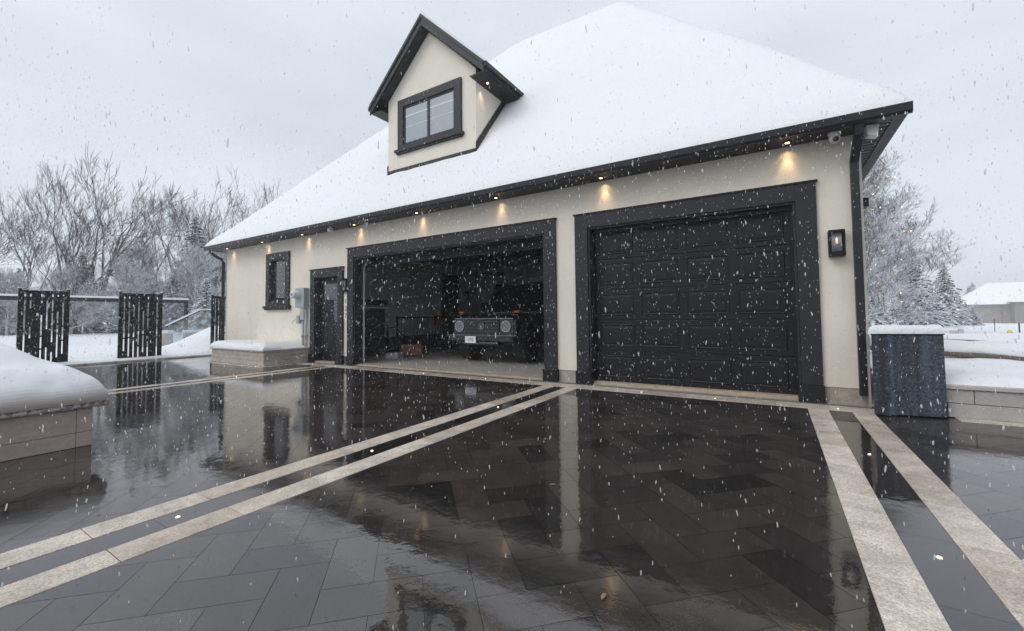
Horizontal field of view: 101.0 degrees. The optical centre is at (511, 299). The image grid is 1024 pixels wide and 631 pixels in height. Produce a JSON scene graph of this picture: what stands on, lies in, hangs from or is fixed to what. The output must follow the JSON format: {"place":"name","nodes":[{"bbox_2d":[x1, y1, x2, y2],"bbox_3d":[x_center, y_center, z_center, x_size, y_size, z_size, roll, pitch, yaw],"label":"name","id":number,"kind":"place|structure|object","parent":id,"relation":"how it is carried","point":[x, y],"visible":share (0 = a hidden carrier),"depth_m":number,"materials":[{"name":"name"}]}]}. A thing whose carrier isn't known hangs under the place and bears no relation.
{"place":"outdoors","nodes":[
{"label":"outdoors","id":0,"kind":"place"},
{"bbox_2d":[386,352,403,358],"bbox_3d":[-3.066,1.464,11.054,0.340,0.140,0.350,-1,-2,12],"label":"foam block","id":1,"kind":"object","parent":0,"point":[396,355],"depth_m":10.90,"materials":[{"name":"grey"}]},
{"bbox_2d":[0,356,1023,630],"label":"driveway","id":2,"kind":"structure","parent":0,"point":[446,600],"depth_m":2.35,"materials":[{"name":"grey"}]},
{"bbox_2d":[0,343,109,461],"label":"stone planter","id":3,"kind":"object","parent":2,"relation":"on","point":[35,389],"visible":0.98,"depth_m":3.49,"materials":[{"name":"grey tile"}]},
{"bbox_2d":[209,340,308,366],"bbox_3d":[-6.455,1.318,10.776,2.580,0.542,1.170,-2,-3,32],"label":"stone planter","id":4,"kind":"object","parent":2,"relation":"on","point":[259,353],"visible":0.94,"depth_m":10.21,"materials":[{"name":"beige stone"}]},
{"bbox_2d":[0,361,1023,630],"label":"paving bands","id":5,"kind":"object","parent":2,"relation":"on","point":[890,569],"visible":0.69,"depth_m":2.30,"materials":[{"name":"stone"}]},
{"bbox_2d":[306,362,873,408],"bbox_3d":[-0.487,1.409,7.628,10.850,0.039,0.070,-2,-3,32],"label":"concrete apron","id":6,"kind":"object","parent":2,"relation":"on","point":[623,387],"visible":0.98,"depth_m":6.14,"materials":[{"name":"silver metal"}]},
{"bbox_2d":[866,326,871,407],"bbox_3d":[4.079,0.772,4.831,0.023,0.930,0.040,-2,-3,32],"label":"timber post","id":7,"kind":"object","parent":6,"relation":"on","point":[869,375],"visible":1,"depth_m":4.81,"materials":[{"name":"brown wood"}]},
{"bbox_2d":[315,362,873,406],"bbox_3d":[-0.397,1.414,7.768,10.855,0.038,0.260,-2,-3,32],"label":"concrete apron","id":8,"kind":"object","parent":2,"relation":"on","point":[624,386],"visible":0.21,"depth_m":6.19,"materials":[{"name":"grey concrete"}]},
{"bbox_2d":[868,324,947,417],"bbox_3d":[4.244,0.740,4.524,0.726,0.941,0.550,-2,-3,32],"label":"textured box","id":9,"kind":"object","parent":2,"relation":"on","point":[926,361],"visible":1,"depth_m":4.39,"materials":[{"name":"blue"}]},
{"bbox_2d":[0,0,1023,628],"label":"falling snow","id":10,"kind":"structure","parent":0,"point":[434,256],"depth_m":3.58,"materials":[{"name":"white snow"}]},
{"bbox_2d":[0,316,1023,405],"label":"snow ground","id":11,"kind":"structure","parent":0,"point":[193,346],"depth_m":13.89,"materials":[{"name":"white snow"}]},
{"bbox_2d":[0,273,29,334],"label":"spruce tree","id":12,"kind":"object","parent":11,"relation":"on","point":[3,317],"visible":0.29,"depth_m":26.63,"materials":[{"name":"green plant"}]},
{"bbox_2d":[0,197,46,264],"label":"bare tree","id":13,"kind":"object","parent":11,"relation":"on","point":[6,235],"visible":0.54,"depth_m":34.14,"materials":[{"name":"grey plant"}]},
{"bbox_2d":[10,268,41,330],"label":"spruce tree","id":14,"kind":"object","parent":11,"relation":"on","point":[19,270],"visible":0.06,"depth_m":34.32,"materials":[{"name":"green plant"}]},
{"bbox_2d":[0,266,52,334],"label":"thicket tree","id":15,"kind":"object","parent":11,"relation":"on","point":[7,284],"visible":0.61,"depth_m":26.14,"materials":[{"name":"grey plant"}]},
{"bbox_2d":[0,166,82,333],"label":"bare tree","id":16,"kind":"object","parent":11,"relation":"on","point":[33,247],"visible":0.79,"depth_m":29.99,"materials":[{"name":"grey plant"}]},
{"bbox_2d":[16,287,69,361],"bbox_3d":[-11.309,0.717,10.196,0.056,2.000,0.856,-2,-3,32],"label":"privacy screen","id":17,"kind":"object","parent":11,"relation":"on","point":[45,335],"visible":0.8,"depth_m":10.19,"materials":[{"name":"black metal"}]},
{"bbox_2d":[12,235,99,333],"bbox_3d":[-28.378,-0.912,26.413,2.918,6.843,4.049,-1,-2,9],"label":"bare tree","id":18,"kind":"object","parent":11,"relation":"on","point":[75,331],"visible":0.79,"depth_m":27.17,"materials":[{"name":"grey plant"}]},
{"bbox_2d":[0,264,117,334],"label":"thicket tree","id":19,"kind":"object","parent":11,"relation":"on","point":[65,271],"visible":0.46,"depth_m":26.82,"materials":[{"name":"grey plant"}]},
{"bbox_2d":[8,160,122,280],"bbox_3d":[-33.075,-4.018,31.619,5.926,13.896,8.222,1,-3,-37],"label":"bare tree","id":20,"kind":"object","parent":11,"relation":"on","point":[80,239],"visible":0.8,"depth_m":32.25,"materials":[{"name":"grey plant"}]},
{"bbox_2d":[46,251,111,333],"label":"spruce tree","id":21,"kind":"object","parent":11,"relation":"on","point":[89,327],"visible":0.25,"depth_m":29.67,"materials":[{"name":"green plant"}]},
{"bbox_2d":[0,294,188,329],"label":"metal pergola","id":22,"kind":"object","parent":11,"relation":"on","point":[96,298],"visible":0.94,"depth_m":20.69,"materials":[{"name":"black metal"}]},
{"bbox_2d":[34,142,201,322],"bbox_3d":[-30.776,-4.421,32.501,10.456,14.786,7.802,-1,-2,18],"label":"bare tree","id":23,"kind":"object","parent":11,"relation":"on","point":[116,249],"visible":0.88,"depth_m":31.56,"materials":[{"name":"grey plant"}]},
{"bbox_2d":[97,274,147,332],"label":"spruce tree","id":24,"kind":"object","parent":11,"relation":"on","point":[111,329],"visible":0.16,"depth_m":29.29,"materials":[{"name":"green plant"}]},
{"bbox_2d":[69,256,176,330],"bbox_3d":[-26.594,-0.179,28.661,5.583,5.498,5.832,-2,-3,30],"label":"thicket tree","id":25,"kind":"object","parent":11,"relation":"on","point":[126,279],"visible":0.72,"depth_m":28.42,"materials":[{"name":"grey plant"}]},
{"bbox_2d":[76,240,170,319],"bbox_3d":[-29.567,-0.956,33.420,7.731,7.612,8.074,1,-3,-32],"label":"tree","id":26,"kind":"object","parent":11,"relation":"on","point":[125,256],"visible":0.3,"depth_m":32.49,"materials":[{"name":"grey plant"}]},
{"bbox_2d":[65,354,211,365],"bbox_3d":[-9.982,1.685,11.408,0.160,0.135,3.423,-2,-3,32],"label":"path edging","id":27,"kind":"object","parent":11,"relation":"on","point":[135,360],"visible":0.29,"depth_m":11.18,"materials":[{"name":"stone"}]},
{"bbox_2d":[117,290,162,357],"bbox_3d":[-10.339,0.769,11.759,0.056,2.000,0.956,-2,-3,32],"label":"privacy screen","id":28,"kind":"object","parent":11,"relation":"on","point":[144,300],"visible":0.82,"depth_m":11.74,"materials":[{"name":"black metal"}]},
{"bbox_2d":[136,259,153,325],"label":"spruce tree","id":29,"kind":"object","parent":11,"relation":"on","point":[145,282],"visible":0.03,"depth_m":33.55,"materials":[{"name":"green plant"}]},
{"bbox_2d":[106,188,190,291],"bbox_3d":[-31.929,-3.510,36.765,8.969,13.157,5.299,-2,-3,30],"label":"bare tree","id":30,"kind":"object","parent":11,"relation":"on","point":[152,252],"visible":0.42,"depth_m":36.43,"materials":[{"name":"grey plant"}]},
{"bbox_2d":[137,330,173,346],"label":"garden wall","id":31,"kind":"structure","parent":11,"relation":"on","point":[167,336],"depth_m":17.93,"materials":[{"name":"stone"}]},
{"bbox_2d":[120,238,193,321],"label":"bare tree","id":32,"kind":"object","parent":11,"relation":"on","point":[150,266],"visible":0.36,"depth_m":31.27,"materials":[{"name":"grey plant"}]},
{"bbox_2d":[147,270,192,332],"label":"spruce tree","id":33,"kind":"object","parent":11,"relation":"on","point":[176,325],"visible":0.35,"depth_m":30.03,"materials":[{"name":"green plant"}]},
{"bbox_2d":[131,181,217,290],"bbox_3d":[-30.488,-4.071,38.469,6.195,14.527,8.596,0,-2,-14],"label":"bare tree","id":34,"kind":"object","parent":11,"relation":"on","point":[181,213],"visible":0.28,"depth_m":38.84,"materials":[{"name":"grey plant"}]},
{"bbox_2d":[138,240,225,324],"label":"tree","id":35,"kind":"object","parent":11,"relation":"on","point":[194,271],"visible":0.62,"depth_m":30.32,"materials":[{"name":"grey plant"}]},
{"bbox_2d":[164,216,216,326],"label":"spruce tree","id":36,"kind":"object","parent":11,"relation":"on","point":[191,237],"visible":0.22,"depth_m":34.44,"materials":[{"name":"green plant"}]},
{"bbox_2d":[156,231,226,314],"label":"tree","id":37,"kind":"object","parent":11,"relation":"on","point":[222,254],"visible":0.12,"depth_m":35.21,"materials":[{"name":"grey plant"}]},
{"bbox_2d":[182,329,203,338],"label":"garden wall","id":38,"kind":"structure","parent":11,"relation":"on","point":[186,333],"depth_m":18.64,"materials":[{"name":"stone"}]},
{"bbox_2d":[166,309,225,326],"bbox_3d":[-11.305,0.992,15.882,0.065,1.307,2.816,-2,-3,32],"label":"stair balustrade","id":39,"kind":"object","parent":11,"relation":"on","point":[183,317],"visible":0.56,"depth_m":15.22,"materials":[{"name":"black"}]},
{"bbox_2d":[178,278,218,334],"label":"spruce tree","id":40,"kind":"object","parent":11,"relation":"on","point":[206,291],"visible":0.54,"depth_m":26.99,"materials":[{"name":"green plant"}]},
{"bbox_2d":[157,166,252,279],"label":"bare tree","id":41,"kind":"object","parent":11,"relation":"on","point":[209,218],"visible":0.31,"depth_m":44.09,"materials":[{"name":"grey plant"}]},
{"bbox_2d":[188,227,226,299],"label":"bare tree","id":42,"kind":"object","parent":11,"relation":"on","point":[216,281],"visible":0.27,"depth_m":32.72,"materials":[{"name":"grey plant"}]},
{"bbox_2d":[210,294,225,343],"bbox_3d":[-9.191,0.831,13.605,0.056,2.000,0.906,-2,-3,32],"label":"privacy screen","id":43,"kind":"object","parent":11,"relation":"on","point":[214,319],"visible":0.3,"depth_m":13.34,"materials":[{"name":"black metal"}]},
{"bbox_2d":[181,164,280,239],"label":"bare tree","id":44,"kind":"object","parent":11,"relation":"on","point":[245,216],"visible":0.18,"depth_m":50.15,"materials":[{"name":"grey plant"}]},
{"bbox_2d":[253,185,272,207],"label":"bare tree","id":45,"kind":"object","parent":11,"relation":"on","point":[264,196],"visible":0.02,"depth_m":55.96,"materials":[{"name":"grey plant"}]},
{"bbox_2d":[203,1,912,405],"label":"garage building","id":46,"kind":"structure","parent":11,"relation":"on","point":[703,131],"depth_m":6.84,"materials":[{"name":"paint"}]},
{"bbox_2d":[262,251,290,309],"bbox_3d":[-6.320,-0.493,11.430,1.230,1.550,0.200,-2,-3,32],"label":"window","id":47,"kind":"structure","parent":46,"relation":"in","point":[282,273],"depth_m":11.49,"materials":[{"name":"black glass"}]},
{"bbox_2d":[290,288,308,346],"bbox_3d":[-5.519,0.646,10.713,0.743,1.860,0.306,-2,-3,32],"label":"electric meter","id":48,"kind":"object","parent":46,"relation":"attached to","point":[299,295],"visible":0.95,"depth_m":10.62,"materials":[{"name":"grey metal"}]},
{"bbox_2d":[320,277,336,360],"bbox_3d":[-4.449,0.479,10.343,0.845,2.040,0.105,-2,-3,32],"label":"entry door","id":49,"kind":"structure","parent":46,"relation":"in","point":[327,334],"depth_m":10.38,"materials":[{"name":"paint"}]},
{"bbox_2d":[340,278,346,291],"bbox_3d":[-3.919,-0.337,9.855,0.150,0.300,0.130,-2,-3,32],"label":"wall lantern","id":50,"kind":"object","parent":46,"relation":"attached to","point":[344,283],"depth_m":9.85,"materials":[{"name":"black metal"}]},
{"bbox_2d":[344,294,346,320],"bbox_3d":[-3.885,0.194,9.879,0.150,0.620,0.017,-2,-3,32],"label":"number plaque","id":51,"kind":"object","parent":46,"relation":"attached to","point":[345,308],"visible":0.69,"depth_m":9.88,"materials":[{"name":"white"}]},
{"bbox_2d":[361,300,389,356],"bbox_3d":[-4.061,0.797,11.838,0.540,1.560,1.250,-2,-3,32],"label":"tool cabinet","id":52,"kind":"object","parent":46,"relation":"on","point":[375,331],"visible":0.51,"depth_m":11.78,"materials":[{"name":"grey metal"}]},
{"bbox_2d":[401,344,422,355],"bbox_3d":[-2.710,1.370,11.430,0.560,0.290,0.140,-1,-2,0],"label":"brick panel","id":53,"kind":"object","parent":46,"relation":"on","point":[417,350],"visible":0.8,"depth_m":11.36,"materials":[{"name":"red brick"}]},
{"bbox_2d":[382,316,444,351],"bbox_3d":[-2.933,1.048,12.653,0.422,1.100,2.262,-2,-3,32],"label":"guard railing","id":54,"kind":"object","parent":46,"relation":"on","point":[397,330],"visible":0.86,"depth_m":12.38,"materials":[{"name":"black metal"}]},
{"bbox_2d":[434,310,442,324],"bbox_3d":[-2.547,0.629,14.650,0.200,0.515,0.353,-2,-3,32],"label":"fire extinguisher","id":55,"kind":"object","parent":46,"relation":"attached to","point":[438,319],"visible":0.85,"depth_m":14.54,"materials":[{"name":"red metal"}]},
{"bbox_2d":[441,274,458,333],"bbox_3d":[-2.237,0.160,15.319,0.040,2.110,0.950,-2,-3,32],"label":"interior door","id":56,"kind":"structure","parent":46,"relation":"in","point":[446,311],"depth_m":15.25,"materials":[{"name":"black"}]},
{"bbox_2d":[367,238,542,266],"bbox_3d":[-0.683,-0.985,9.851,4.820,0.345,2.640,-2,-3,32],"label":"raised garage door","id":57,"kind":"structure","parent":46,"relation":"in","point":[460,255],"depth_m":9.06,"materials":[{"name":"paint"}]},
{"bbox_2d":[465,292,468,300],"bbox_3d":[-1.726,-0.123,16.130,0.060,0.350,0.150,-2,-3,32],"label":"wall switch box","id":58,"kind":"object","parent":46,"relation":"attached to","point":[466,296],"visible":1,"depth_m":16.09,"materials":[{"name":"grey"}]},
{"bbox_2d":[482,272,504,275],"bbox_3d":[-0.731,-0.997,16.437,1.000,0.100,0.130,-2,-3,32],"label":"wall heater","id":59,"kind":"object","parent":46,"relation":"attached to","point":[493,273],"depth_m":16.35,"materials":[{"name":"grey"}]},
{"bbox_2d":[447,282,543,362],"bbox_3d":[0.447,0.540,11.320,2.220,1.928,4.588,-2,-3,32],"label":"boxy suv","id":60,"kind":"object","parent":46,"relation":"on","point":[506,297],"visible":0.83,"depth_m":9.79,"materials":[{"name":"black paint"}]},
{"bbox_2d":[595,211,797,394],"bbox_3d":[2.487,0.050,6.124,2.710,2.402,0.055,-2,-3,32],"label":"garage door","id":61,"kind":"structure","parent":46,"relation":"in","point":[689,300],"depth_m":5.98,"materials":[{"name":"paint"}]},
{"bbox_2d":[827,130,840,143],"bbox_3d":[3.782,-1.895,4.949,0.122,0.133,0.148,-1,-2,20],"label":"security camera","id":62,"kind":"object","parent":46,"relation":"attached to","point":[835,138],"visible":0.96,"depth_m":4.91,"materials":[{"name":"white plastic"}]},
{"bbox_2d":[827,229,845,256],"bbox_3d":[3.866,-0.669,5.029,0.155,0.310,0.130,-2,-3,32],"label":"wall lantern","id":63,"kind":"object","parent":46,"relation":"attached to","point":[836,244],"depth_m":5.01,"materials":[{"name":"black metal"}]},
{"bbox_2d":[863,196,868,208],"bbox_3d":[5.617,-1.664,6.996,0.420,0.638,0.240,-2,-3,32],"label":"side wall lamp","id":64,"kind":"object","parent":46,"relation":"attached to","point":[865,202],"visible":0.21,"depth_m":6.80,"materials":[{"name":"black metal"}]},
{"bbox_2d":[864,123,878,138],"bbox_3d":[4.070,-1.897,4.779,0.122,0.147,0.128,-2,-3,32],"label":"security camera","id":65,"kind":"object","parent":46,"relation":"attached to","point":[873,129],"visible":0.89,"depth_m":4.74,"materials":[{"name":"white plastic"}]},
{"bbox_2d":[868,297,896,327],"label":"spruce tree","id":66,"kind":"object","parent":11,"relation":"on","point":[876,322],"visible":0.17,"depth_m":30.06,"materials":[{"name":"green plant"}]},
{"bbox_2d":[887,246,948,326],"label":"spruce tree","id":67,"kind":"object","parent":11,"relation":"on","point":[918,277],"visible":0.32,"depth_m":32.67,"materials":[{"name":"green plant"}]},
{"bbox_2d":[862,147,979,329],"bbox_3d":[17.449,-3.511,21.233,8.788,10.980,8.127,0,-3,-25],"label":"bare tree","id":68,"kind":"object","parent":11,"relation":"on","point":[883,216],"visible":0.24,"depth_m":19.43,"materials":[{"name":"grey plant"}]},
{"bbox_2d":[926,286,960,326],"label":"spruce tree","id":69,"kind":"object","parent":11,"relation":"on","point":[941,308],"visible":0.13,"depth_m":37.85,"materials":[{"name":"green plant"}]},
{"bbox_2d":[869,335,1023,360],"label":"log edging","id":70,"kind":"object","parent":11,"relation":"on","point":[979,349],"visible":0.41,"depth_m":5.43,"materials":[{"name":"white"}]},
{"bbox_2d":[870,351,1023,387],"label":"snow bed","id":71,"kind":"object","parent":11,"relation":"on","point":[1011,373],"visible":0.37,"depth_m":4.58,"materials":[{"name":"white snow"}]},
{"bbox_2d":[933,265,976,324],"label":"spruce tree","id":72,"kind":"object","parent":11,"relation":"on","point":[946,291],"visible":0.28,"depth_m":44.54,"materials":[{"name":"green plant"}]},
{"bbox_2d":[949,329,963,333],"bbox_3d":[14.749,1.181,14.005,0.330,0.420,0.100,-2,-3,32],"label":"tap post","id":73,"kind":"object","parent":11,"relation":"on","point":[958,331],"visible":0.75,"depth_m":13.98,"materials":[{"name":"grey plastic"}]},
{"bbox_2d":[963,285,972,295],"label":"spruce tree","id":74,"kind":"object","parent":11,"relation":"on","point":[969,288],"visible":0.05,"depth_m":120.18,"materials":[{"name":"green plant"}]},
{"bbox_2d":[969,282,975,290],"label":"spruce tree","id":75,"kind":"object","parent":11,"relation":"on","point":[972,285],"visible":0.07,"depth_m":125.80,"materials":[{"name":"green plant"}]},
{"bbox_2d":[965,307,986,325],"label":"spruce tree","id":76,"kind":"object","parent":11,"relation":"on","point":[978,319],"visible":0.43,"depth_m":45.83,"materials":[{"name":"green plant"}]},
{"bbox_2d":[946,384,1023,422],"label":"retaining wall","id":77,"kind":"structure","parent":11,"relation":"on","point":[1009,401],"depth_m":4.21,"materials":[{"name":"grey stone"}]},
{"bbox_2d":[953,282,1023,322],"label":"neighbour house","id":78,"kind":"structure","parent":11,"relation":"on","point":[1013,309],"depth_m":81.20,"materials":[{"name":"grey"}]},
{"bbox_2d":[999,306,1004,323],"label":"young tree","id":79,"kind":"object","parent":11,"relation":"on","point":[1001,311],"visible":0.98,"depth_m":78.17,"materials":[{"name":"brown plant"}]},
{"bbox_2d":[0,0,1023,322],"label":"sky","id":80,"kind":"structure","parent":0,"point":[314,23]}
]}

